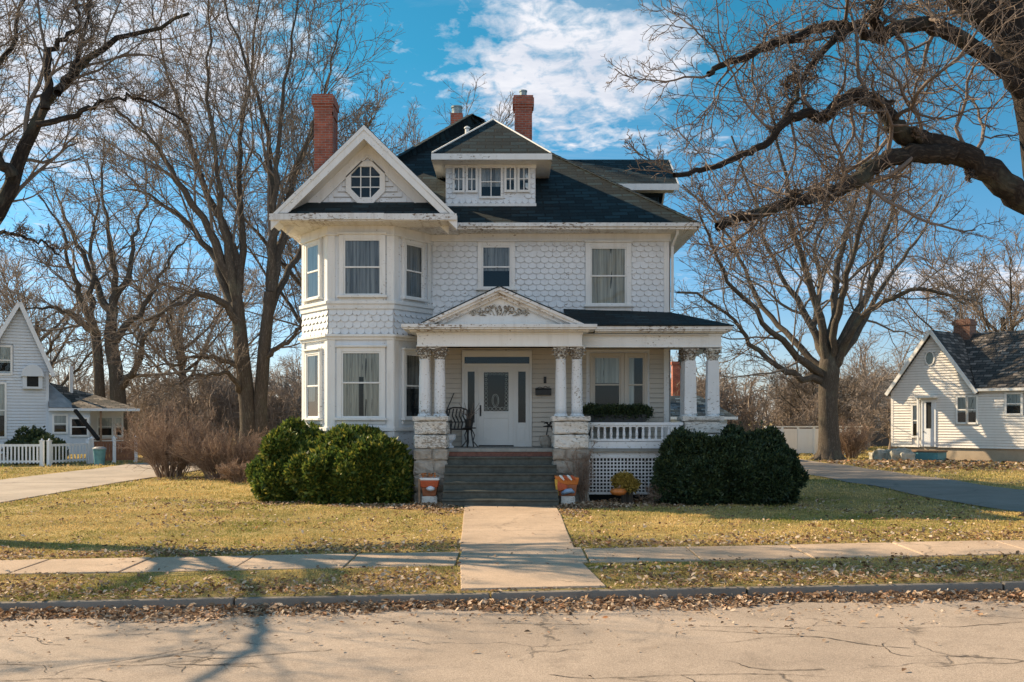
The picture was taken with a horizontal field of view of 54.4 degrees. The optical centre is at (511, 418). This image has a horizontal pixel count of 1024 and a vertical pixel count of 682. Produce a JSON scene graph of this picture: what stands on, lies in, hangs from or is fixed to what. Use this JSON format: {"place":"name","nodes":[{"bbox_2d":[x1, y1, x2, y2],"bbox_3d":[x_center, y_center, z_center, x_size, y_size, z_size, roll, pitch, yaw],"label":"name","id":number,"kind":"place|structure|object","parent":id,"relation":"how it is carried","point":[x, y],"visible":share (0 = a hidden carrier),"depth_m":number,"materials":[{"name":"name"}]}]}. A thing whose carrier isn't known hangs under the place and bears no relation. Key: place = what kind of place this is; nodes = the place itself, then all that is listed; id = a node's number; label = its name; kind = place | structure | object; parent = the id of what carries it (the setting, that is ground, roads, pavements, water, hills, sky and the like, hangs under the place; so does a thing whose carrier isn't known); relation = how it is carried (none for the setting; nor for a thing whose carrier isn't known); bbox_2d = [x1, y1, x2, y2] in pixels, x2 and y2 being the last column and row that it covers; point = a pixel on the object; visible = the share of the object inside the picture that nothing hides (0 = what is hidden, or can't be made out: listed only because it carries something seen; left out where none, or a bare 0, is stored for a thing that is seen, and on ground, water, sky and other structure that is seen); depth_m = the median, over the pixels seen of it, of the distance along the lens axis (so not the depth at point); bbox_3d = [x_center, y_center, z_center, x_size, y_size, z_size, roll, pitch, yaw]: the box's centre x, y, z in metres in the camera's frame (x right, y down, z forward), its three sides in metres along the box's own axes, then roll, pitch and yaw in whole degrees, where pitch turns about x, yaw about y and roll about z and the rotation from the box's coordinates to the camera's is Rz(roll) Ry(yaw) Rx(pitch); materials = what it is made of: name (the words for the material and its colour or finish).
{"place":"outdoors","nodes":[
{"label":"outdoors","id":0,"kind":"place"},
{"bbox_2d":[0,452,230,502],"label":"driveway","id":1,"kind":"structure","parent":0,"point":[18,488],"depth_m":31.14,"materials":[{"name":"concrete"}]},
{"bbox_2d":[0,595,1023,681],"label":"street","id":2,"kind":"structure","parent":0,"point":[954,646],"depth_m":9.37,"materials":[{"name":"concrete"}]},
{"bbox_2d":[0,458,1023,676],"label":"leaves","id":3,"kind":"object","parent":2,"relation":"on","point":[601,601],"visible":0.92,"depth_m":12.20,"materials":[{"name":"brown plant"}]},
{"bbox_2d":[610,485,626,495],"bbox_3d":[2.418,1.616,22.600,0.392,0.243,0.380,0,0,0],"label":"pumpkin","id":4,"kind":"object","parent":3,"relation":"on","point":[618,491],"visible":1,"depth_m":22.48,"materials":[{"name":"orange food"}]},
{"bbox_2d":[0,421,1023,601],"bbox_3d":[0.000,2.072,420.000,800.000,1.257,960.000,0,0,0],"label":"ground","id":5,"kind":"structure","parent":0,"point":[203,483],"depth_m":17.60,"materials":[{"name":"green plant"}]},
{"bbox_2d":[0,438,44,465],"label":"picket fence","id":6,"kind":"object","parent":5,"relation":"on","point":[40,445],"visible":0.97,"depth_m":41.46,"materials":[{"name":"white paint"}]},
{"bbox_2d":[1,425,68,464],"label":"corner shrub","id":7,"kind":"object","parent":5,"relation":"on","point":[34,435],"visible":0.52,"depth_m":42.69,"materials":[{"name":"green plant"}]},
{"bbox_2d":[46,437,91,465],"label":"picket fence","id":8,"kind":"object","parent":5,"relation":"on","point":[50,460],"visible":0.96,"depth_m":42.55,"materials":[{"name":"white paint"}]},
{"bbox_2d":[0,301,139,460],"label":"farmhouse","id":9,"kind":"object","parent":5,"relation":"on","point":[30,394],"visible":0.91,"depth_m":46.25,"materials":[{"name":"white wood"}]},
{"bbox_2d":[0,382,6,437],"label":"window","id":10,"kind":"structure","parent":9,"relation":"in","point":[3,385],"depth_m":45.67,"materials":[{"name":"white paint"}]},
{"bbox_2d":[0,345,12,374],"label":"window","id":11,"kind":"structure","parent":9,"relation":"in","point":[6,351],"depth_m":45.74,"materials":[{"name":"white paint"}]},
{"bbox_2d":[52,414,67,433],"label":"window","id":12,"kind":"structure","parent":9,"relation":"in","point":[59,421],"depth_m":46.57,"materials":[{"name":"white paint"}]},
{"bbox_2d":[70,417,88,436],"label":"window","id":13,"kind":"structure","parent":9,"relation":"in","point":[77,428],"depth_m":46.93,"materials":[{"name":"white paint"}]},
{"bbox_2d":[73,409,99,440],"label":"leaning pole","id":14,"kind":"object","parent":9,"relation":"attached to","point":[87,425],"visible":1,"depth_m":44.52,"materials":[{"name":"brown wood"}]},
{"bbox_2d":[96,416,113,436],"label":"window","id":15,"kind":"structure","parent":9,"relation":"in","point":[107,421],"depth_m":49.16,"materials":[{"name":"grey glass"}]},
{"bbox_2d":[114,416,122,436],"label":"window","id":16,"kind":"structure","parent":9,"relation":"in","point":[118,420],"depth_m":49.41,"materials":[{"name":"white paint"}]},
{"bbox_2d":[0,244,154,386],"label":"tree","id":17,"kind":"object","parent":5,"relation":"on","point":[13,298],"visible":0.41,"depth_m":74.95,"materials":[{"name":"brown plant"}]},
{"bbox_2d":[92,447,106,464],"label":"trash can","id":18,"kind":"object","parent":5,"relation":"on","point":[99,453],"visible":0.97,"depth_m":42.01,"materials":[{"name":"teal paint"}]},
{"bbox_2d":[90,436,137,462],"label":"board fence","id":19,"kind":"object","parent":5,"relation":"on","point":[112,454],"visible":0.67,"depth_m":44.45,"materials":[{"name":"white paint"}]},
{"bbox_2d":[0,0,249,277],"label":"leaning tree","id":20,"kind":"object","parent":5,"relation":"on","point":[11,188],"visible":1,"depth_m":18.53,"materials":[{"name":"brown wood"}]},
{"bbox_2d":[1,100,262,440],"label":"forked tree","id":21,"kind":"object","parent":5,"relation":"on","point":[117,391],"visible":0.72,"depth_m":54.86,"materials":[{"name":"brown plant"}]},
{"bbox_2d":[111,397,223,477],"bbox_3d":[-11.342,0.639,33.119,3.696,2.733,2.849,0,0,0],"label":"bare shrub","id":22,"kind":"object","parent":5,"relation":"on","point":[158,459],"visible":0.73,"depth_m":32.89,"materials":[{"name":"brown plant"}]},
{"bbox_2d":[73,230,301,425],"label":"tree","id":23,"kind":"object","parent":5,"relation":"on","point":[193,309],"visible":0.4,"depth_m":65.38,"materials":[{"name":"brown plant"}]},
{"bbox_2d":[156,421,267,478],"bbox_3d":[-9.247,1.042,32.268,4.157,1.936,2.209,0,0,7],"label":"bare shrub","id":24,"kind":"object","parent":5,"relation":"on","point":[209,456],"visible":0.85,"depth_m":31.96,"materials":[{"name":"brown plant"}]},
{"bbox_2d":[25,0,401,457],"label":"tall tree","id":25,"kind":"object","parent":5,"relation":"on","point":[229,264],"visible":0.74,"depth_m":37.75,"materials":[{"name":"brown plant"}]},
{"bbox_2d":[215,456,249,482],"bbox_3d":[-8.436,1.583,30.423,1.286,0.862,1.093,0,0,-15],"label":"bare shrub","id":26,"kind":"object","parent":5,"relation":"on","point":[233,472],"visible":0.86,"depth_m":30.25,"materials":[{"name":"brown plant"}]},
{"bbox_2d":[250,192,301,329],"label":"backyard tree","id":27,"kind":"object","parent":5,"relation":"on","point":[294,243],"visible":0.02,"depth_m":51.50,"materials":[{"name":"grey plant"}]},
{"bbox_2d":[135,71,514,349],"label":"slender tree","id":28,"kind":"object","parent":5,"relation":"on","point":[284,264],"visible":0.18,"depth_m":44.76,"materials":[{"name":"brown plant"}]},
{"bbox_2d":[243,416,415,504],"bbox_3d":[-4.303,0.996,23.571,4.365,2.246,2.905,0,0,43],"label":"yew bush","id":29,"kind":"object","parent":5,"relation":"on","point":[297,459],"visible":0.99,"depth_m":22.81,"materials":[{"name":"green plant"}]},
{"bbox_2d":[418,473,439,503],"bbox_3d":[-1.891,1.635,22.692,0.483,0.810,0.459,0,0,0],"label":"painted planter","id":30,"kind":"object","parent":5,"relation":"on","point":[428,485],"visible":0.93,"depth_m":22.61,"materials":[{"name":"ceramic"}]},
{"bbox_2d":[42,320,919,451],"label":"woods","id":31,"kind":"object","parent":5,"relation":"on","point":[285,404],"visible":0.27,"depth_m":59.04,"materials":[{"name":"brown plant"}]},
{"bbox_2d":[269,89,733,506],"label":"victorian house","id":32,"kind":"structure","parent":5,"relation":"on","point":[498,272],"depth_m":24.53,"materials":[{"name":"white paint"}]},
{"bbox_2d":[302,237,322,304],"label":"window","id":33,"kind":"structure","parent":32,"relation":"in","point":[313,247],"depth_m":24.59,"materials":[{"name":"white paint"}]},
{"bbox_2d":[302,348,322,423],"bbox_3d":[-4.926,-0.807,24.593,0.155,1.855,0.940,0,0,-36],"label":"window","id":34,"kind":"structure","parent":32,"relation":"in","point":[313,357],"depth_m":24.62,"materials":[{"name":"white paint"}]},
{"bbox_2d":[335,345,386,423],"bbox_3d":[-3.630,-0.828,23.943,1.240,1.895,0.155,0,0,0],"label":"window","id":35,"kind":"structure","parent":32,"relation":"in","point":[360,368],"depth_m":23.97,"materials":[{"name":"grey glass"}]},
{"bbox_2d":[337,232,386,299],"bbox_3d":[-3.600,-3.657,23.943,1.200,1.655,0.155,0,0,0],"label":"window","id":36,"kind":"structure","parent":32,"relation":"in","point":[362,258],"depth_m":23.97,"materials":[{"name":"grey glass"}]},
{"bbox_2d":[401,348,419,423],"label":"window","id":37,"kind":"structure","parent":32,"relation":"in","point":[410,361],"depth_m":24.49,"materials":[{"name":"white paint"}]},
{"bbox_2d":[401,236,427,304],"bbox_3d":[-2.398,-3.632,24.563,0.135,1.605,0.910,0,0,34],"label":"window","id":38,"kind":"structure","parent":32,"relation":"in","point":[413,250],"depth_m":24.58,"materials":[{"name":"white paint"}]},
{"bbox_2d":[446,434,456,447],"bbox_3d":[-1.511,0.529,24.100,0.360,0.330,0.360,0,0,0],"label":"white urn","id":39,"kind":"object","parent":32,"relation":"on","point":[452,437],"visible":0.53,"depth_m":24.00,"materials":[{"name":"ceramic"}]},
{"bbox_2d":[446,407,473,446],"bbox_3d":[-1.300,0.197,24.596,0.633,1.001,0.624,0,0,-14],"label":"porch chair","id":40,"kind":"object","parent":32,"relation":"on","point":[451,422],"visible":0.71,"depth_m":24.81,"materials":[{"name":"black metal"}]},
{"bbox_2d":[461,427,477,447],"bbox_3d":[-1.032,0.453,24.309,0.434,0.499,0.414,0,0,0],"label":"plant stand","id":41,"kind":"object","parent":32,"relation":"on","point":[468,428],"visible":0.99,"depth_m":24.32,"materials":[{"name":"black metal"}]},
{"bbox_2d":[460,403,479,426],"bbox_3d":[-1.049,-0.097,24.350,0.531,0.604,0.404,0,0,0],"label":"flower pot","id":42,"kind":"object","parent":41,"relation":"on","point":[469,422],"visible":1,"depth_m":24.28,"materials":[{"name":"ceramic"}]},
{"bbox_2d":[478,367,513,446],"bbox_3d":[-0.400,-0.312,25.139,0.900,2.015,0.121,0,0,0],"label":"door","id":43,"kind":"structure","parent":32,"relation":"in","point":[495,384],"depth_m":25.16,"materials":[{"name":"grey paint"}]},
{"bbox_2d":[476,240,516,293],"bbox_3d":[-0.395,-3.838,25.142,1.020,1.355,0.155,0,0,0],"label":"window","id":44,"kind":"structure","parent":32,"relation":"in","point":[496,258],"depth_m":25.17,"materials":[{"name":"white paint"}]},
{"bbox_2d":[535,386,550,394],"bbox_3d":[0.790,-0.721,25.113,0.420,0.243,0.115,0,0,0],"label":"mailbox","id":45,"kind":"object","parent":32,"relation":"attached to","point":[542,391],"visible":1,"depth_m":25.07,"materials":[{"name":"black metal"}]},
{"bbox_2d":[539,435,551,447],"bbox_3d":[0.822,0.539,24.150,0.336,0.310,0.312,0,0,0],"label":"stone jug","id":46,"kind":"object","parent":32,"relation":"on","point":[545,441],"visible":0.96,"depth_m":24.05,"materials":[{"name":"grey stone"}]},
{"bbox_2d":[541,421,552,434],"bbox_3d":[0.909,0.374,24.494,0.319,0.645,0.322,0,0,-44],"label":"plant stand","id":47,"kind":"object","parent":46,"relation":"in","point":[548,425],"visible":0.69,"depth_m":24.44,"materials":[{"name":"black metal"}]},
{"bbox_2d":[590,353,623,404],"bbox_3d":[2.403,-0.833,25.142,0.935,1.665,0.155,0,0,0],"label":"window","id":48,"kind":"structure","parent":32,"relation":"in","point":[606,369],"depth_m":25.18,"materials":[{"name":"grey glass"}]},
{"bbox_2d":[584,240,632,310],"bbox_3d":[2.431,-3.622,25.142,1.233,1.765,0.155,0,0,0],"label":"window","id":49,"kind":"structure","parent":32,"relation":"in","point":[607,279],"depth_m":25.17,"materials":[{"name":"grey glass"}]},
{"bbox_2d":[583,402,654,441],"bbox_3d":[2.524,0.124,24.598,2.045,1.140,0.730,0,0,0],"label":"window box","id":50,"kind":"object","parent":32,"relation":"on","point":[614,412],"visible":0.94,"depth_m":24.42,"materials":[{"name":"green plant"}]},
{"bbox_2d":[624,353,647,418],"bbox_3d":[3.130,-0.833,25.142,0.670,1.665,0.155,0,0,0],"label":"window","id":51,"kind":"structure","parent":32,"relation":"in","point":[635,364],"depth_m":25.16,"materials":[{"name":"beige paint"}]},
{"bbox_2d":[0,581,1023,612],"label":"curb","id":52,"kind":"structure","parent":5,"relation":"on","point":[594,594],"depth_m":11.52,"materials":[{"name":"concrete"}]},
{"bbox_2d":[457,505,605,590],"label":"front walk","id":53,"kind":"structure","parent":5,"relation":"on","point":[542,533],"depth_m":14.41,"materials":[{"name":"concrete"}]},
{"bbox_2d":[554,475,578,503],"bbox_3d":[1.234,1.618,22.552,0.555,0.726,0.437,0,0,0],"label":"painted planter","id":54,"kind":"object","parent":5,"relation":"on","point":[566,487],"visible":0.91,"depth_m":22.41,"materials":[{"name":"ceramic"}]},
{"bbox_2d":[561,441,597,502],"bbox_3d":[1.572,1.255,22.934,0.755,1.514,0.793,0,0,36],"label":"dry vine","id":55,"kind":"object","parent":5,"relation":"on","point":[580,486],"visible":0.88,"depth_m":22.96,"materials":[{"name":"brown plant"}]},
{"bbox_2d":[609,469,641,504],"bbox_3d":[2.619,1.580,22.934,0.752,0.845,0.548,0,0,21],"label":"chrysanthemum","id":56,"kind":"object","parent":5,"relation":"on","point":[628,482],"visible":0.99,"depth_m":22.85,"materials":[{"name":"green plant"}]},
{"bbox_2d":[633,483,671,504],"bbox_3d":[3.242,1.720,22.785,1.070,0.676,0.819,0,0,0],"label":"bare shrub","id":57,"kind":"object","parent":5,"relation":"on","point":[651,496],"visible":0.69,"depth_m":22.82,"materials":[{"name":"brown plant"}]},
{"bbox_2d":[670,361,680,395],"bbox_3d":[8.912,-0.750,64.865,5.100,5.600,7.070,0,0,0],"label":"chimney","id":58,"kind":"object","parent":5,"relation":"on","point":[675,376],"depth_m":61.40,"materials":[{"name":"red brick"}]},
{"bbox_2d":[670,396,737,433],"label":"blue garage","id":59,"kind":"structure","parent":5,"relation":"on","point":[674,407],"depth_m":47.22,"materials":[{"name":"white"}]},
{"bbox_2d":[650,420,809,505],"bbox_3d":[4.997,1.031,22.831,3.709,2.052,1.824,0,0,0],"label":"dark bush","id":60,"kind":"object","parent":5,"relation":"on","point":[733,464],"visible":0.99,"depth_m":22.35,"materials":[{"name":"green plant"}]},
{"bbox_2d":[602,0,1023,516],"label":"oak tree","id":61,"kind":"object","parent":5,"relation":"on","point":[999,24],"visible":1,"depth_m":16.95,"materials":[{"name":"brown plant"}]},
{"bbox_2d":[764,426,861,454],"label":"fence","id":62,"kind":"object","parent":5,"relation":"on","point":[798,440],"depth_m":53.98,"materials":[{"name":"white paint"}]},
{"bbox_2d":[760,355,874,425],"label":"thin tree","id":63,"kind":"object","parent":5,"relation":"on","point":[798,387],"visible":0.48,"depth_m":61.80,"materials":[{"name":"brown plant"}]},
{"bbox_2d":[648,3,1023,460],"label":"spreading tree","id":64,"kind":"object","parent":5,"relation":"on","point":[832,350],"visible":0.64,"depth_m":46.87,"materials":[{"name":"brown plant"}]},
{"bbox_2d":[782,379,893,445],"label":"bare shrub","id":65,"kind":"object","parent":5,"relation":"on","point":[887,384],"depth_m":72.00,"materials":[{"name":"brown plant"}]},
{"bbox_2d":[839,417,874,458],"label":"bare shrub","id":66,"kind":"object","parent":5,"relation":"on","point":[852,444],"visible":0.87,"depth_m":49.23,"materials":[{"name":"brown plant"}]},
{"bbox_2d":[868,451,873,459],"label":"garden rock","id":67,"kind":"object","parent":5,"relation":"on","point":[871,456],"visible":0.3,"depth_m":47.23,"materials":[{"name":"beige stone"}]},
{"bbox_2d":[873,448,888,459],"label":"garden rock","id":68,"kind":"object","parent":5,"relation":"on","point":[878,453],"visible":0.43,"depth_m":46.59,"materials":[{"name":"grey stone"}]},
{"bbox_2d":[886,449,908,459],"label":"garden rock","id":69,"kind":"object","parent":5,"relation":"on","point":[893,454],"visible":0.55,"depth_m":45.78,"materials":[{"name":"grey stone"}]},
{"bbox_2d":[889,448,911,451],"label":"garden rock","id":70,"kind":"object","parent":5,"relation":"on","point":[906,449],"visible":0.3,"depth_m":46.19,"materials":[{"name":"grey stone"}]},
{"bbox_2d":[899,452,915,460],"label":"garden rock","id":71,"kind":"object","parent":5,"relation":"on","point":[906,456],"visible":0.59,"depth_m":45.59,"materials":[{"name":"grey stone"}]},
{"bbox_2d":[911,449,947,460],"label":"wooden stoop","id":72,"kind":"object","parent":5,"relation":"on","point":[932,455],"visible":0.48,"depth_m":45.90,"materials":[{"name":"teal wood"}]},
{"bbox_2d":[854,223,1023,367],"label":"pale tree","id":73,"kind":"object","parent":5,"relation":"on","point":[1016,309],"visible":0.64,"depth_m":66.33,"materials":[{"name":"grey plant"}]},
{"bbox_2d":[885,318,1023,462],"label":"cottage","id":74,"kind":"structure","parent":5,"relation":"on","point":[958,393],"depth_m":46.45,"materials":[{"name":"white wood"}]},
{"bbox_2d":[911,403,919,437],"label":"window","id":75,"kind":"structure","parent":74,"relation":"in","point":[913,406],"depth_m":47.64,"materials":[{"name":"white paint"}]},
{"bbox_2d":[921,400,935,446],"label":"door","id":76,"kind":"structure","parent":74,"relation":"in","point":[928,407],"depth_m":47.11,"materials":[{"name":"white paint"}]},
{"bbox_2d":[924,351,934,365],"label":"oval window","id":77,"kind":"structure","parent":74,"relation":"in","point":[928,351],"depth_m":47.05,"materials":[{"name":"white paint"}]},
{"bbox_2d":[956,395,967,423],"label":"window","id":78,"kind":"structure","parent":74,"relation":"in","point":[961,400],"depth_m":45.95,"materials":[{"name":"white paint"}]},
{"bbox_2d":[968,395,977,423],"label":"window","id":79,"kind":"structure","parent":74,"relation":"in","point":[972,399],"depth_m":45.58,"materials":[{"name":"white paint"}]},
{"bbox_2d":[1004,392,1022,414],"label":"window","id":80,"kind":"structure","parent":74,"relation":"in","point":[1013,401],"depth_m":44.27,"materials":[{"name":"white paint"}]},
{"bbox_2d":[0,540,1023,574],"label":"sidewalk","id":81,"kind":"structure","parent":0,"point":[439,559],"depth_m":14.07,"materials":[{"name":"concrete"}]},
{"bbox_2d":[0,0,1023,420],"label":"sky","id":82,"kind":"structure","parent":0,"point":[552,50],"materials":[{"name":"blue"}]},
{"bbox_2d":[800,459,1023,511],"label":"asphalt driveway","id":83,"kind":"structure","parent":0,"point":[974,494],"depth_m":28.77,"materials":[{"name":"grey asphalt"}]}
]}

